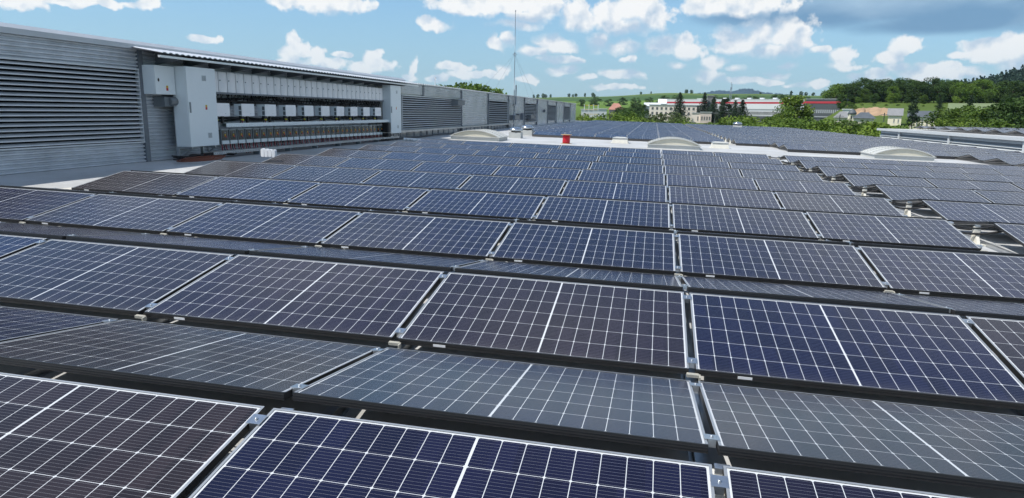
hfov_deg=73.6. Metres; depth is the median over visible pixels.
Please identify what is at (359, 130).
isolator box
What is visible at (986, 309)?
solar panel
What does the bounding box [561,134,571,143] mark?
cable spool
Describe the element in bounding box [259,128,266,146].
isolator box
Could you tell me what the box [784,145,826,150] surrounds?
solar panel
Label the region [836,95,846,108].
tree
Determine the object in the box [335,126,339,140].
isolator box
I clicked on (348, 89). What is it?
inverter
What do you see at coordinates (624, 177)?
solar panel
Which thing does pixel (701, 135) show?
solar panel
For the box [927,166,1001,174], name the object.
solar panel
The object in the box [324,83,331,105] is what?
inverter
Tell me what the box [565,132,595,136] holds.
solar panel
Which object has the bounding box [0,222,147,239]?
solar panel
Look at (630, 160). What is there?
solar panel
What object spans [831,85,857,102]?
tree
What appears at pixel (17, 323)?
solar panel
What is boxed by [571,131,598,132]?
solar panel
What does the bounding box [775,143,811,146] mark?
solar panel
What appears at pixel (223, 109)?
control box
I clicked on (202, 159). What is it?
cable
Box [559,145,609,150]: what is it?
solar panel
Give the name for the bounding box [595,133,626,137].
solar panel
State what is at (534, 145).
solar panel
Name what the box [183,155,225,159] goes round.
cable
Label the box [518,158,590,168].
solar panel
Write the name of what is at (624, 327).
solar panel
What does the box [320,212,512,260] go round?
solar panel
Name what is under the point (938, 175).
solar panel
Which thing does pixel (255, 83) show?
inverter
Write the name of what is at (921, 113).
house
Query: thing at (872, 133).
bush
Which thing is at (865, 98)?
tree
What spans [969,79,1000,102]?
tree
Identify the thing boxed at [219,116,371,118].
cable
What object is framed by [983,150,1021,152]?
solar panel
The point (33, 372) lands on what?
base rail
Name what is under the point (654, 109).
office block
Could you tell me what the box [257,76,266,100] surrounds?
inverter
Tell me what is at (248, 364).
solar panel
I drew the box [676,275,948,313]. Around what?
solar panel
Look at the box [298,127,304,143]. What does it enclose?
isolator box
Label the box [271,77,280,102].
inverter
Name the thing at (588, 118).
bush
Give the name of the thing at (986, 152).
solar panel
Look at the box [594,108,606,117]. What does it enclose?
house
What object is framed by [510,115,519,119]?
vent hood
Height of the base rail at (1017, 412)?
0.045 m
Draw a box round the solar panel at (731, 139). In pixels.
[729,138,759,140]
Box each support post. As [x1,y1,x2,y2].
[712,463,729,497]
[861,186,866,195]
[903,201,912,216]
[970,225,985,245]
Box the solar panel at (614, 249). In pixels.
[491,222,682,275]
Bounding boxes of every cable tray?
[204,136,398,154]
[219,120,388,126]
[393,123,513,136]
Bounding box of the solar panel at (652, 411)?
[290,347,707,453]
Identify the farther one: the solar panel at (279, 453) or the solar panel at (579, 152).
the solar panel at (579, 152)
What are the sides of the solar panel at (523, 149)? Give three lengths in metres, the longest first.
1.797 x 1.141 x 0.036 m
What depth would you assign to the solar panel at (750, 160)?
21.54 m
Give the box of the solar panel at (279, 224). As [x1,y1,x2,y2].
[166,203,362,246]
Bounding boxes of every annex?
[692,113,699,122]
[700,112,711,122]
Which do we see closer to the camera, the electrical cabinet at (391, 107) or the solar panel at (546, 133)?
the electrical cabinet at (391, 107)
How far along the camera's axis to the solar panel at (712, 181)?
14.34 m
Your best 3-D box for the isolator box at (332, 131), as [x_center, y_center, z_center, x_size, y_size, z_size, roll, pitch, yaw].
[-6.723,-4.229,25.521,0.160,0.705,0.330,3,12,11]
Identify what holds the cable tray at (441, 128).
on the factory building
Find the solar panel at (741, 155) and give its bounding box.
[714,152,768,158]
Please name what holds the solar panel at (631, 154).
on the base rail at (335, 410)
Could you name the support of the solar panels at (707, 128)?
on the factory building
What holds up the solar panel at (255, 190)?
on the base rail
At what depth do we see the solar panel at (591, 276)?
5.62 m
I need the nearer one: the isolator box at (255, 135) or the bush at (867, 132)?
the isolator box at (255, 135)
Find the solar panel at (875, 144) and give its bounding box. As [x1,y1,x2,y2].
[858,143,892,145]
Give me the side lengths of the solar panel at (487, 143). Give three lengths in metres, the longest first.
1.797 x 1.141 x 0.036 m
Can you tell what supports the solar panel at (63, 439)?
on the base rail at (335, 410)
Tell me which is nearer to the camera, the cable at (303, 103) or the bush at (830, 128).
the cable at (303, 103)
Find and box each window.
[222,131,227,139]
[230,130,235,139]
[238,130,243,138]
[246,130,251,138]
[254,130,258,138]
[261,130,265,137]
[268,129,272,137]
[281,129,285,136]
[287,129,291,136]
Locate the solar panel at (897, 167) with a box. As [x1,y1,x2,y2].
[862,163,932,171]
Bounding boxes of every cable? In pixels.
[176,157,221,161]
[180,153,234,158]
[180,156,223,160]
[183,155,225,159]
[216,97,377,103]
[216,99,377,105]
[216,100,378,105]
[217,102,377,107]
[218,116,369,119]
[218,117,371,121]
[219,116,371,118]
[227,100,373,106]
[385,133,453,139]
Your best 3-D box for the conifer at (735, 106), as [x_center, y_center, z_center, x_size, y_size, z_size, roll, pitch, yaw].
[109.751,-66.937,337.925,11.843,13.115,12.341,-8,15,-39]
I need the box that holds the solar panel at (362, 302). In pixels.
[144,254,447,348]
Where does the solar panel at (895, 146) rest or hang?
on the factory building
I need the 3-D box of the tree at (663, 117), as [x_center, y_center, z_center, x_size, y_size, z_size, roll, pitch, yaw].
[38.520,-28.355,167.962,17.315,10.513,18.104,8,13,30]
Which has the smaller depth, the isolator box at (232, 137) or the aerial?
the isolator box at (232, 137)
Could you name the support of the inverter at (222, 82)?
attached to the inverter shelf
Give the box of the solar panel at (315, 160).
[261,154,349,166]
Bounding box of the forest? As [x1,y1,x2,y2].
[935,64,1023,100]
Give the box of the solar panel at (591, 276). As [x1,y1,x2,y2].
[451,260,682,291]
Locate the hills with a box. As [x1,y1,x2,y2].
[697,88,815,95]
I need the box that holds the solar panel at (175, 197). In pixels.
[109,192,263,202]
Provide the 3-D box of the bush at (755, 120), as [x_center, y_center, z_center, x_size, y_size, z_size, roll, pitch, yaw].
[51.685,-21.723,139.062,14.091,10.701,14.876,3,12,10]
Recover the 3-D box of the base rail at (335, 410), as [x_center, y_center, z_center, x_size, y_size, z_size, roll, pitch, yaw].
[1.319,-1.286,14.264,0.100,0.045,25.800,4,12,11]
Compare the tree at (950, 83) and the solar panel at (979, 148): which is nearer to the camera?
the solar panel at (979, 148)
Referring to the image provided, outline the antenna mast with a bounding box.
[494,10,547,127]
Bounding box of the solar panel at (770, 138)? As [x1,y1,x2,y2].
[755,138,784,139]
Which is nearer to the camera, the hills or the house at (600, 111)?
the house at (600, 111)
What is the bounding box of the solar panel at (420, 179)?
[362,170,472,188]
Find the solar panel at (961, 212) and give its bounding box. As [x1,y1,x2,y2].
[922,200,1023,223]
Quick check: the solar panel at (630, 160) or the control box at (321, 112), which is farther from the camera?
the control box at (321, 112)
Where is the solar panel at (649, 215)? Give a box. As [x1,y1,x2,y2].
[535,196,673,229]
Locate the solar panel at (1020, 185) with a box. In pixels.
[1011,183,1023,190]
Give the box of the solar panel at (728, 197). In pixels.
[669,186,784,208]
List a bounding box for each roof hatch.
[610,137,628,143]
[709,141,729,148]
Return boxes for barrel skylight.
[450,129,508,140]
[647,137,701,149]
[860,146,935,160]
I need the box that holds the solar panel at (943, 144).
[928,144,958,145]
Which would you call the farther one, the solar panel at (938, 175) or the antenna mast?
the antenna mast
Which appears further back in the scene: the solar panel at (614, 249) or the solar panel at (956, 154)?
the solar panel at (956, 154)
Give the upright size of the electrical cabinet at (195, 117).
2.380 m
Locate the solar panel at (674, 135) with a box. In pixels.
[659,135,688,136]
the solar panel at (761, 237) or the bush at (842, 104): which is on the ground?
the bush at (842, 104)
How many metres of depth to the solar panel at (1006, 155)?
31.96 m
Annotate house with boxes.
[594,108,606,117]
[608,103,621,120]
[834,111,847,122]
[853,112,875,124]
[887,108,903,125]
[907,111,938,129]
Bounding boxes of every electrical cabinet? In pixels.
[142,65,175,95]
[171,66,218,155]
[382,85,400,135]
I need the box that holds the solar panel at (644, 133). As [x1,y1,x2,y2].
[630,132,657,134]
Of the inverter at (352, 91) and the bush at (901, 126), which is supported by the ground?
the bush at (901, 126)
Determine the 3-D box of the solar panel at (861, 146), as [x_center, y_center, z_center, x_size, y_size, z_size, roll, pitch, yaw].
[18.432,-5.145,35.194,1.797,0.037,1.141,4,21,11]
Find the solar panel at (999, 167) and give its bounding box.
[958,164,1023,170]
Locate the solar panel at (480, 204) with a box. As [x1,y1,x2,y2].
[406,189,547,220]
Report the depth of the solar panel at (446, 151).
20.74 m
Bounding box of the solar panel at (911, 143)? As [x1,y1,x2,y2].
[896,142,927,144]
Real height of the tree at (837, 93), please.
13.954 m
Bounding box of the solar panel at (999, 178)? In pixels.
[963,173,1023,182]
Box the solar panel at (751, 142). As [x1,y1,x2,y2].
[734,139,768,144]
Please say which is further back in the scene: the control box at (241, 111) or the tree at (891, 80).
the tree at (891, 80)
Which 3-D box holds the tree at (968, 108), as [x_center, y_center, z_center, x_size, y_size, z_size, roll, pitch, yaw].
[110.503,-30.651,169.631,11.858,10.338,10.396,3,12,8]
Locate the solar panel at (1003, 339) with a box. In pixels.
[965,316,1023,384]
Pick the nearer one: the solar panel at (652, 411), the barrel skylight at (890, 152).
the solar panel at (652, 411)
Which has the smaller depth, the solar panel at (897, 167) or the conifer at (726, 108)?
the solar panel at (897, 167)
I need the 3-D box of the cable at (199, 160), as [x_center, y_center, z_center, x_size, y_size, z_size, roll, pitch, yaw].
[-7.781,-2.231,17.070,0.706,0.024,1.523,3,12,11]
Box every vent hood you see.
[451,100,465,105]
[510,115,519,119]
[527,115,534,118]
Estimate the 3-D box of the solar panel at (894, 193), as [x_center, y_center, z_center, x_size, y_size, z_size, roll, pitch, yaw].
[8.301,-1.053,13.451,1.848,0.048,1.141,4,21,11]
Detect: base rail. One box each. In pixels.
[14,247,339,376]
[320,260,501,416]
[661,156,710,463]
[801,171,1015,253]
[867,290,1023,415]
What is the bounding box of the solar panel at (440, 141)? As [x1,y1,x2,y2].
[416,139,464,143]
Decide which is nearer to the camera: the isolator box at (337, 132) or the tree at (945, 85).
the isolator box at (337, 132)
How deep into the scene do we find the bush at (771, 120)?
136.87 m
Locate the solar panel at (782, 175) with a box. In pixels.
[740,169,823,181]
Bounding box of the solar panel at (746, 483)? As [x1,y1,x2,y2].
[722,465,968,497]
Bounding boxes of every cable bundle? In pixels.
[781,161,800,164]
[797,167,819,171]
[819,174,847,180]
[848,186,878,192]
[889,200,929,208]
[952,224,1001,234]
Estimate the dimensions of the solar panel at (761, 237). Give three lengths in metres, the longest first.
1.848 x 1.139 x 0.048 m
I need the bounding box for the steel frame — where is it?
[584,104,598,116]
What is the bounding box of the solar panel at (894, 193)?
[875,185,991,202]
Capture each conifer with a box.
[669,92,692,122]
[696,92,708,112]
[706,97,718,122]
[712,99,725,121]
[718,98,732,117]
[726,100,739,118]
[733,99,749,117]
[903,99,920,128]
[934,97,943,111]
[964,95,974,110]
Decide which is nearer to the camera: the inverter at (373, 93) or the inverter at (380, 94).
the inverter at (373, 93)
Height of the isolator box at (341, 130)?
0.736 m
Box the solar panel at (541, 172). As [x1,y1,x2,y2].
[493,165,581,179]
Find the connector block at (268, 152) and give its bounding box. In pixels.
[261,148,276,156]
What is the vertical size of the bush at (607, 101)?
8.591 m
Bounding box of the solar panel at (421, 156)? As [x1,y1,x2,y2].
[382,152,454,161]
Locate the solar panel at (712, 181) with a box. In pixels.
[666,174,757,189]
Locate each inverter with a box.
[215,71,218,91]
[216,72,226,99]
[225,72,235,102]
[232,73,243,100]
[242,74,251,101]
[248,75,259,101]
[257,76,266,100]
[263,77,273,101]
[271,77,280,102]
[277,78,286,102]
[285,79,293,101]
[289,79,299,102]
[297,80,305,103]
[302,80,310,103]
[308,81,316,103]
[314,82,321,102]
[319,82,326,105]
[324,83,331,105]
[330,83,336,104]
[334,84,341,104]
[340,84,346,105]
[344,85,350,104]
[349,85,354,105]
[352,86,359,105]
[358,86,363,104]
[361,86,367,104]
[366,87,371,104]
[369,87,374,106]
[374,88,378,105]
[376,88,382,106]
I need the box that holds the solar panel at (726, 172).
[665,165,741,176]
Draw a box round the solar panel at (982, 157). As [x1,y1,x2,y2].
[970,155,1019,160]
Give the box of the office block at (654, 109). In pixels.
[649,104,697,121]
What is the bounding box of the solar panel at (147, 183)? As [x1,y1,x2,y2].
[71,171,216,195]
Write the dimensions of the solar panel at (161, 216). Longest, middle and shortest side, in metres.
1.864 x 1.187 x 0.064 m
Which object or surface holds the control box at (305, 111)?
on the cable tray at (250, 124)
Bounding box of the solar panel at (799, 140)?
[785,139,814,140]
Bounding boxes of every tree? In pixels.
[437,82,471,87]
[453,82,496,92]
[456,81,487,91]
[482,85,506,94]
[609,106,627,116]
[615,107,636,115]
[629,103,642,113]
[637,104,648,116]
[646,112,690,122]
[772,95,814,124]
[819,85,848,98]
[820,119,855,133]
[828,83,844,98]
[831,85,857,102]
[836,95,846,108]
[841,120,868,130]
[844,82,864,102]
[847,77,869,94]
[849,123,866,133]
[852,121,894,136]
[855,97,861,102]
[860,79,887,100]
[860,89,872,102]
[869,93,879,102]
[874,81,890,101]
[882,78,904,101]
[884,86,902,101]
[887,93,894,102]
[891,77,913,101]
[903,81,919,101]
[903,97,910,103]
[905,81,933,101]
[906,107,971,129]
[919,95,928,103]
[923,76,940,101]
[930,81,953,102]
[932,79,961,101]
[934,104,986,124]
[936,92,944,102]
[946,82,974,102]
[952,96,960,102]
[959,105,995,126]
[965,100,1023,126]
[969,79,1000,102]
[983,84,1004,101]
[984,92,993,102]
[991,96,1023,127]
[993,82,1013,102]
[994,80,1015,100]
[999,80,1023,101]
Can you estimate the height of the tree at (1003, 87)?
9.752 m
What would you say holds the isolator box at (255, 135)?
on the factory building
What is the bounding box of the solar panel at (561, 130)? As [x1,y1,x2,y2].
[548,129,574,130]
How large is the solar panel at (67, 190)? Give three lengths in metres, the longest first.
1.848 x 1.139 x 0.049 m
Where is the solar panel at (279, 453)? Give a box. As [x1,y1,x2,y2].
[189,408,728,497]
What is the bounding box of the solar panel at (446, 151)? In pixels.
[416,147,477,154]
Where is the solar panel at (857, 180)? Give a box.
[842,174,935,187]
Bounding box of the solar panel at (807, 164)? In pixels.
[799,160,865,169]
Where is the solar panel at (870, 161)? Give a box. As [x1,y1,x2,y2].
[840,158,901,164]
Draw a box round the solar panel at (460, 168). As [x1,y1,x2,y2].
[412,161,500,174]
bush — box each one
[576,99,585,105]
[576,113,592,120]
[578,115,604,120]
[588,97,601,104]
[597,113,626,120]
[603,99,613,105]
[606,111,627,120]
[615,110,647,120]
[618,97,627,104]
[621,115,658,122]
[623,109,650,118]
[630,97,641,104]
[645,97,653,102]
[648,118,673,122]
[659,116,691,122]
[716,120,732,124]
[719,115,761,123]
[719,117,737,124]
[738,115,773,124]
[739,120,762,126]
[746,116,789,126]
[754,123,788,127]
[762,121,791,127]
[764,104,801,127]
[764,116,804,127]
[770,94,784,98]
[774,116,815,127]
[787,118,820,129]
[803,118,837,130]
[807,120,834,131]
[819,120,853,133]
[830,124,857,134]
[840,101,852,109]
[855,126,880,136]
[861,131,880,136]
[892,125,909,128]
[927,117,981,129]
[947,118,1015,127]
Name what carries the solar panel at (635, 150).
on the base rail at (335, 410)
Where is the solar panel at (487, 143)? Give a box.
[463,141,511,145]
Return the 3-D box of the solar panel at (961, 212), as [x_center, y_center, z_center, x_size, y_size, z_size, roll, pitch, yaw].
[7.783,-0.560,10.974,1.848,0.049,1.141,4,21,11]
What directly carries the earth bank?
on the ground
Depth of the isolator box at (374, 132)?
29.23 m
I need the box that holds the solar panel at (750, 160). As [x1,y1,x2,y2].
[721,157,782,163]
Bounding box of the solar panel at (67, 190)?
[0,185,130,194]
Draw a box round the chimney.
[707,95,714,110]
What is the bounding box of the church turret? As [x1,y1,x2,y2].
[848,109,856,120]
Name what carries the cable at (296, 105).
attached to the warehouse
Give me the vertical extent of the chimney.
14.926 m
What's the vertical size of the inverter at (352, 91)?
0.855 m
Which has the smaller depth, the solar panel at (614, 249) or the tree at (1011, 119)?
the solar panel at (614, 249)
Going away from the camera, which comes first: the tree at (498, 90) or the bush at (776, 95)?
the tree at (498, 90)
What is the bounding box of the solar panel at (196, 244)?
[66,233,300,254]
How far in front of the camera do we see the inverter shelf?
22.31 m
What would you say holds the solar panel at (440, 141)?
on the base rail
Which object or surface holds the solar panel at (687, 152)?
on the base rail at (699, 457)
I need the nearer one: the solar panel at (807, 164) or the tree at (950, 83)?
the solar panel at (807, 164)
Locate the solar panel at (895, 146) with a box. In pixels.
[872,145,907,147]
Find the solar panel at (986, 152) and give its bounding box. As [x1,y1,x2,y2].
[966,151,1006,153]
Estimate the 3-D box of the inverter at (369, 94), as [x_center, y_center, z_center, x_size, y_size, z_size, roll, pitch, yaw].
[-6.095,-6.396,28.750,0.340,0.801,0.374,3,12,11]
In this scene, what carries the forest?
on the terrain
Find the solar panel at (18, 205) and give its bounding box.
[0,187,96,223]
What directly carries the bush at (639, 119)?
on the ground
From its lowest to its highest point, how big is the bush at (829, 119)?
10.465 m
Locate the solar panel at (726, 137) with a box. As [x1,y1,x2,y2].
[725,136,754,138]
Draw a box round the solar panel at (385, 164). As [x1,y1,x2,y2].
[334,157,423,170]
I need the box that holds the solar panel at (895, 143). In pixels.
[879,143,910,144]
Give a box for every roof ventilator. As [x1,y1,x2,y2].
[509,127,522,137]
[521,125,533,135]
[733,122,741,126]
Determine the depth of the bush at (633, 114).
155.51 m
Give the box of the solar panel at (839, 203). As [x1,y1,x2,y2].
[775,192,906,215]
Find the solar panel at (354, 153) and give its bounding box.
[317,149,390,157]
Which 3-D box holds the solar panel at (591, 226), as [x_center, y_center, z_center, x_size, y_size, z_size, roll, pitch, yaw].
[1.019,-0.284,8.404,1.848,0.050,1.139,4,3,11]
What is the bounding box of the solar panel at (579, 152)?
[549,149,604,155]
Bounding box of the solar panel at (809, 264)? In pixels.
[678,234,894,292]
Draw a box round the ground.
[538,93,1017,128]
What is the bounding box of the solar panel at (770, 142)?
[768,141,800,144]
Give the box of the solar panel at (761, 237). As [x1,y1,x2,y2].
[672,229,849,244]
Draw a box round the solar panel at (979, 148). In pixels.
[961,147,996,149]
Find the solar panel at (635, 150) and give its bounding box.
[610,148,660,153]
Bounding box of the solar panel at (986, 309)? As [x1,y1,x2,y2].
[894,293,1023,320]
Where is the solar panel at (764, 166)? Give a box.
[729,162,799,171]
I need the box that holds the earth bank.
[855,107,887,115]
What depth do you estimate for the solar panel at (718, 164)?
19.38 m
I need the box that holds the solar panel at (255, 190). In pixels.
[176,176,320,203]
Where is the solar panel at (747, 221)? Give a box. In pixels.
[672,204,820,239]
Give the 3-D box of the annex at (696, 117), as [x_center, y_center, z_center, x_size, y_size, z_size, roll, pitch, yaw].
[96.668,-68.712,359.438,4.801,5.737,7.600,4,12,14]
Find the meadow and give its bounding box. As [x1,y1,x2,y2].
[947,103,1003,110]
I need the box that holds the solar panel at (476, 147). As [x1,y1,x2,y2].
[441,144,496,149]
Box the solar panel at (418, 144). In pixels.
[391,141,445,147]
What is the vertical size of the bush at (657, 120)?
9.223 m
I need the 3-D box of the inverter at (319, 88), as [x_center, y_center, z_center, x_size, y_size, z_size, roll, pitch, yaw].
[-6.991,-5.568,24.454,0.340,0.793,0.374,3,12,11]
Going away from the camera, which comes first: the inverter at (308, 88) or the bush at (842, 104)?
the inverter at (308, 88)
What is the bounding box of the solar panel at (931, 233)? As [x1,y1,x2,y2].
[806,212,986,250]
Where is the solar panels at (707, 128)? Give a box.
[131,120,1023,225]
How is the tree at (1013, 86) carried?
on the ground
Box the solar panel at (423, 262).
[248,246,479,271]
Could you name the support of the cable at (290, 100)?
attached to the inverter shelf
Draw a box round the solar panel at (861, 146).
[849,146,872,147]
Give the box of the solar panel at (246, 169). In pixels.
[184,161,295,177]
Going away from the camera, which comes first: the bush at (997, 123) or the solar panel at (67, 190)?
the solar panel at (67, 190)
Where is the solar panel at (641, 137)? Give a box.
[627,135,657,139]
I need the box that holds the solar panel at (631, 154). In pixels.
[605,151,660,157]
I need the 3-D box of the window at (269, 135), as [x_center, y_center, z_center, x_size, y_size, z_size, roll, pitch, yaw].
[-7.531,-3.599,21.322,0.011,0.255,0.250,3,12,11]
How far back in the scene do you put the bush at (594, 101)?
793.32 m
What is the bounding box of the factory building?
[0,120,1023,497]
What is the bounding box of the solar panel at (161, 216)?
[24,194,222,234]
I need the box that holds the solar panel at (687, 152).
[662,150,713,155]
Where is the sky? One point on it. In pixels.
(603, 48)
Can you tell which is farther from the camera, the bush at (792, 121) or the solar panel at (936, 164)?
the bush at (792, 121)
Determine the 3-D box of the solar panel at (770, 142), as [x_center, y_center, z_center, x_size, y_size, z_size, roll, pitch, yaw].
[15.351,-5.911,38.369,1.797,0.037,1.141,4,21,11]
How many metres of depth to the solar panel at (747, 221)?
9.22 m
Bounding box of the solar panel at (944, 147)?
[926,146,962,148]
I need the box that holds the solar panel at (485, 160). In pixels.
[448,155,521,164]
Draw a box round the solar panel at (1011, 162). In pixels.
[998,158,1023,165]
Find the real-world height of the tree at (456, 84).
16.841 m
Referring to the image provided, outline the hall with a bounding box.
[877,128,1023,152]
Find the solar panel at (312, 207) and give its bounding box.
[234,200,395,212]
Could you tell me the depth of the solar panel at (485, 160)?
17.87 m
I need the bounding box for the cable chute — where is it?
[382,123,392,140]
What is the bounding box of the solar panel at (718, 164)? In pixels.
[664,159,729,167]
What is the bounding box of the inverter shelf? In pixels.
[216,92,383,100]
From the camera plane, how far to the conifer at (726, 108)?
341.33 m
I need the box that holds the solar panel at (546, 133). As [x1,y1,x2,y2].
[533,131,564,135]
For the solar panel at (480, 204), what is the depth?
9.92 m
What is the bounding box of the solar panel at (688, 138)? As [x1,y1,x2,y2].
[659,136,690,139]
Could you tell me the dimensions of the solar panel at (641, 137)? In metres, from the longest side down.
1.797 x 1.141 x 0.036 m
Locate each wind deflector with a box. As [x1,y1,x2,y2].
[532,135,710,143]
[736,143,769,146]
[788,150,954,158]
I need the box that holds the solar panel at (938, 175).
[889,170,972,179]
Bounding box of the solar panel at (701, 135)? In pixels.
[687,135,715,136]
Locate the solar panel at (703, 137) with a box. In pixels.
[689,136,719,138]
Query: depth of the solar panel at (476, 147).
23.22 m
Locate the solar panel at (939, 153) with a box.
[920,150,953,156]
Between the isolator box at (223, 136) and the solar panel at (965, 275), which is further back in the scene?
the isolator box at (223, 136)
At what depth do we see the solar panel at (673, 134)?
44.89 m
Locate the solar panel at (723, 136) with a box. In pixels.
[721,135,748,137]
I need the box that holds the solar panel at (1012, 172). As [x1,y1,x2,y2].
[994,169,1023,175]
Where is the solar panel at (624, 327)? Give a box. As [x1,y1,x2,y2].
[398,272,700,380]
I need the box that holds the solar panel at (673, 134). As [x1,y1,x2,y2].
[659,134,686,135]
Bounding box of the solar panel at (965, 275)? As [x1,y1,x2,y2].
[858,246,1023,301]
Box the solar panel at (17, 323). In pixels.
[0,306,118,341]
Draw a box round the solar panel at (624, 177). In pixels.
[578,169,666,185]
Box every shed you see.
[581,109,592,117]
[644,103,660,117]
[658,99,666,104]
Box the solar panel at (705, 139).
[691,137,724,141]
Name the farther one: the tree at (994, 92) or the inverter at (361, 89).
the tree at (994, 92)
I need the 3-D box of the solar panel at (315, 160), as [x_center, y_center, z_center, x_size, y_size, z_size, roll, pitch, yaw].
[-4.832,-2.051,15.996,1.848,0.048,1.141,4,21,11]
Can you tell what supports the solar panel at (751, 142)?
on the factory building
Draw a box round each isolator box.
[218,129,229,149]
[228,129,237,149]
[236,128,245,152]
[244,128,252,152]
[252,128,259,147]
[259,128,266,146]
[266,128,273,146]
[273,127,280,145]
[279,127,286,148]
[286,127,292,144]
[292,127,298,148]
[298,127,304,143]
[304,127,309,142]
[309,127,315,142]
[314,126,320,145]
[320,126,325,141]
[325,126,330,144]
[330,126,335,140]
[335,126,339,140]
[339,126,344,143]
[344,126,348,139]
[348,125,352,142]
[352,125,357,138]
[357,125,361,138]
[361,125,364,141]
[365,125,368,137]
[368,125,372,136]
[372,125,376,140]
[376,125,379,136]
[379,125,381,140]
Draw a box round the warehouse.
[0,22,575,174]
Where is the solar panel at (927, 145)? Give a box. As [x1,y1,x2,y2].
[911,144,944,146]
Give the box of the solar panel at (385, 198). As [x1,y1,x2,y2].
[287,183,430,211]
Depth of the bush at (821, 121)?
126.24 m
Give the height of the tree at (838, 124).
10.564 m
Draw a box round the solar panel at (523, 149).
[495,146,549,152]
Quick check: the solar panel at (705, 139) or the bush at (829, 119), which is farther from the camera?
the bush at (829, 119)
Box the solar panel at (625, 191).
[561,180,669,201]
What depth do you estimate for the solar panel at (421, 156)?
18.28 m
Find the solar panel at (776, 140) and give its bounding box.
[761,139,792,141]
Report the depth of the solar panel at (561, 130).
46.08 m
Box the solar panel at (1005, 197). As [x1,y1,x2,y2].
[974,190,1023,204]
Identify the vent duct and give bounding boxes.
[152,96,178,106]
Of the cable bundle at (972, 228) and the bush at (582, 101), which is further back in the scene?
the bush at (582, 101)
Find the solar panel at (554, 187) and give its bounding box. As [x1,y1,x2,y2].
[460,175,567,195]
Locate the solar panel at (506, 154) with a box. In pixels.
[474,150,537,157]
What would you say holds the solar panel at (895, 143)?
on the factory building
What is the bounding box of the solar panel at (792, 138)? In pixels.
[778,138,806,139]
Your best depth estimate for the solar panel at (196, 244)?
6.33 m
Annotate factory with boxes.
[666,98,804,121]
[804,99,869,120]
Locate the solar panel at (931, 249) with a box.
[825,239,1023,256]
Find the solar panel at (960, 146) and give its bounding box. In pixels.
[943,145,976,147]
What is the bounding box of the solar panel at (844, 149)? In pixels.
[823,146,863,152]
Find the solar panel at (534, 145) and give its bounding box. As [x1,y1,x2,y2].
[510,143,559,148]
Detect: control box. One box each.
[217,103,229,122]
[234,104,254,122]
[257,104,275,121]
[278,105,295,121]
[297,106,313,121]
[315,106,329,120]
[330,106,343,120]
[345,107,357,119]
[358,107,369,119]
[370,108,380,119]
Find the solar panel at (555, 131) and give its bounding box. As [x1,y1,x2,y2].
[542,130,569,131]
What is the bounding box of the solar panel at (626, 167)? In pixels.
[590,162,662,172]
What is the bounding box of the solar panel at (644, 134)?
[629,134,657,135]
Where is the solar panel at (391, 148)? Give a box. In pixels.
[359,145,420,151]
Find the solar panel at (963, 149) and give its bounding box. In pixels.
[945,148,982,150]
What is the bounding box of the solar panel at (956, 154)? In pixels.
[947,152,989,156]
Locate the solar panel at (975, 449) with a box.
[689,381,1023,493]
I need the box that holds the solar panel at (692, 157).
[662,154,720,162]
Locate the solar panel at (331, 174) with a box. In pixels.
[270,165,382,183]
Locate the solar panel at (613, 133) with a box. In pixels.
[600,132,627,134]
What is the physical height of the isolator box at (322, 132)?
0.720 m
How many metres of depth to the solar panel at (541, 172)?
15.03 m
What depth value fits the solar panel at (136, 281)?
5.32 m
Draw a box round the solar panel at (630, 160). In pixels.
[598,156,661,164]
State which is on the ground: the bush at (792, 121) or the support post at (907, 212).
the bush at (792, 121)
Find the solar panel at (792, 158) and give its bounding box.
[784,156,842,161]
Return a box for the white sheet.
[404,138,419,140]
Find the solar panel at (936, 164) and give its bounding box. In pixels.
[898,161,962,167]
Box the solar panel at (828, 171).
[818,166,894,177]
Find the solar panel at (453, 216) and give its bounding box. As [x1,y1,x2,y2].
[369,210,514,222]
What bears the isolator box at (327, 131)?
on the factory building
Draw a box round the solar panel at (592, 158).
[535,153,598,161]
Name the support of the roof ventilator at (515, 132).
on the factory building
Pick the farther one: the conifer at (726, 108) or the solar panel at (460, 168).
the conifer at (726, 108)
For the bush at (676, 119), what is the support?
on the ground
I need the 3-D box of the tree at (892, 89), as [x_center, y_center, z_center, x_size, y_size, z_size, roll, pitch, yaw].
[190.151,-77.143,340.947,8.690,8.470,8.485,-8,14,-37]
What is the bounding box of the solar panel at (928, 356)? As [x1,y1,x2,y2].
[689,293,1023,409]
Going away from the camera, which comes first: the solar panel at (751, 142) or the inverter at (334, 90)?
the inverter at (334, 90)
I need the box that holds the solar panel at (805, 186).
[755,179,855,194]
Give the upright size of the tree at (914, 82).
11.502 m
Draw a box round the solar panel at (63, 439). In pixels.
[0,372,266,497]
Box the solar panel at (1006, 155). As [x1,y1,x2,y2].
[989,153,1023,156]
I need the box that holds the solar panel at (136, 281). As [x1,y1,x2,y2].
[0,239,233,320]
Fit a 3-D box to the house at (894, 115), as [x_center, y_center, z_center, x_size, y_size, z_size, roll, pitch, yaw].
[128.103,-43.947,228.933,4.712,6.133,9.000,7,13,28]
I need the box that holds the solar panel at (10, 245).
[0,234,47,258]
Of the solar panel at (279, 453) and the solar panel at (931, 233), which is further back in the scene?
the solar panel at (931, 233)
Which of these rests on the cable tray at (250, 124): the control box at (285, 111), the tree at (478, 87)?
the control box at (285, 111)
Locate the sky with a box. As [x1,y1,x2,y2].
[0,0,1023,97]
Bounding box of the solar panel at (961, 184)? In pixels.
[925,178,1023,191]
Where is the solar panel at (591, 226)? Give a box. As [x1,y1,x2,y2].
[515,219,673,232]
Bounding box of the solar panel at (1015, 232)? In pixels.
[994,223,1023,246]
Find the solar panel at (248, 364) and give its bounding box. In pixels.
[0,319,380,399]

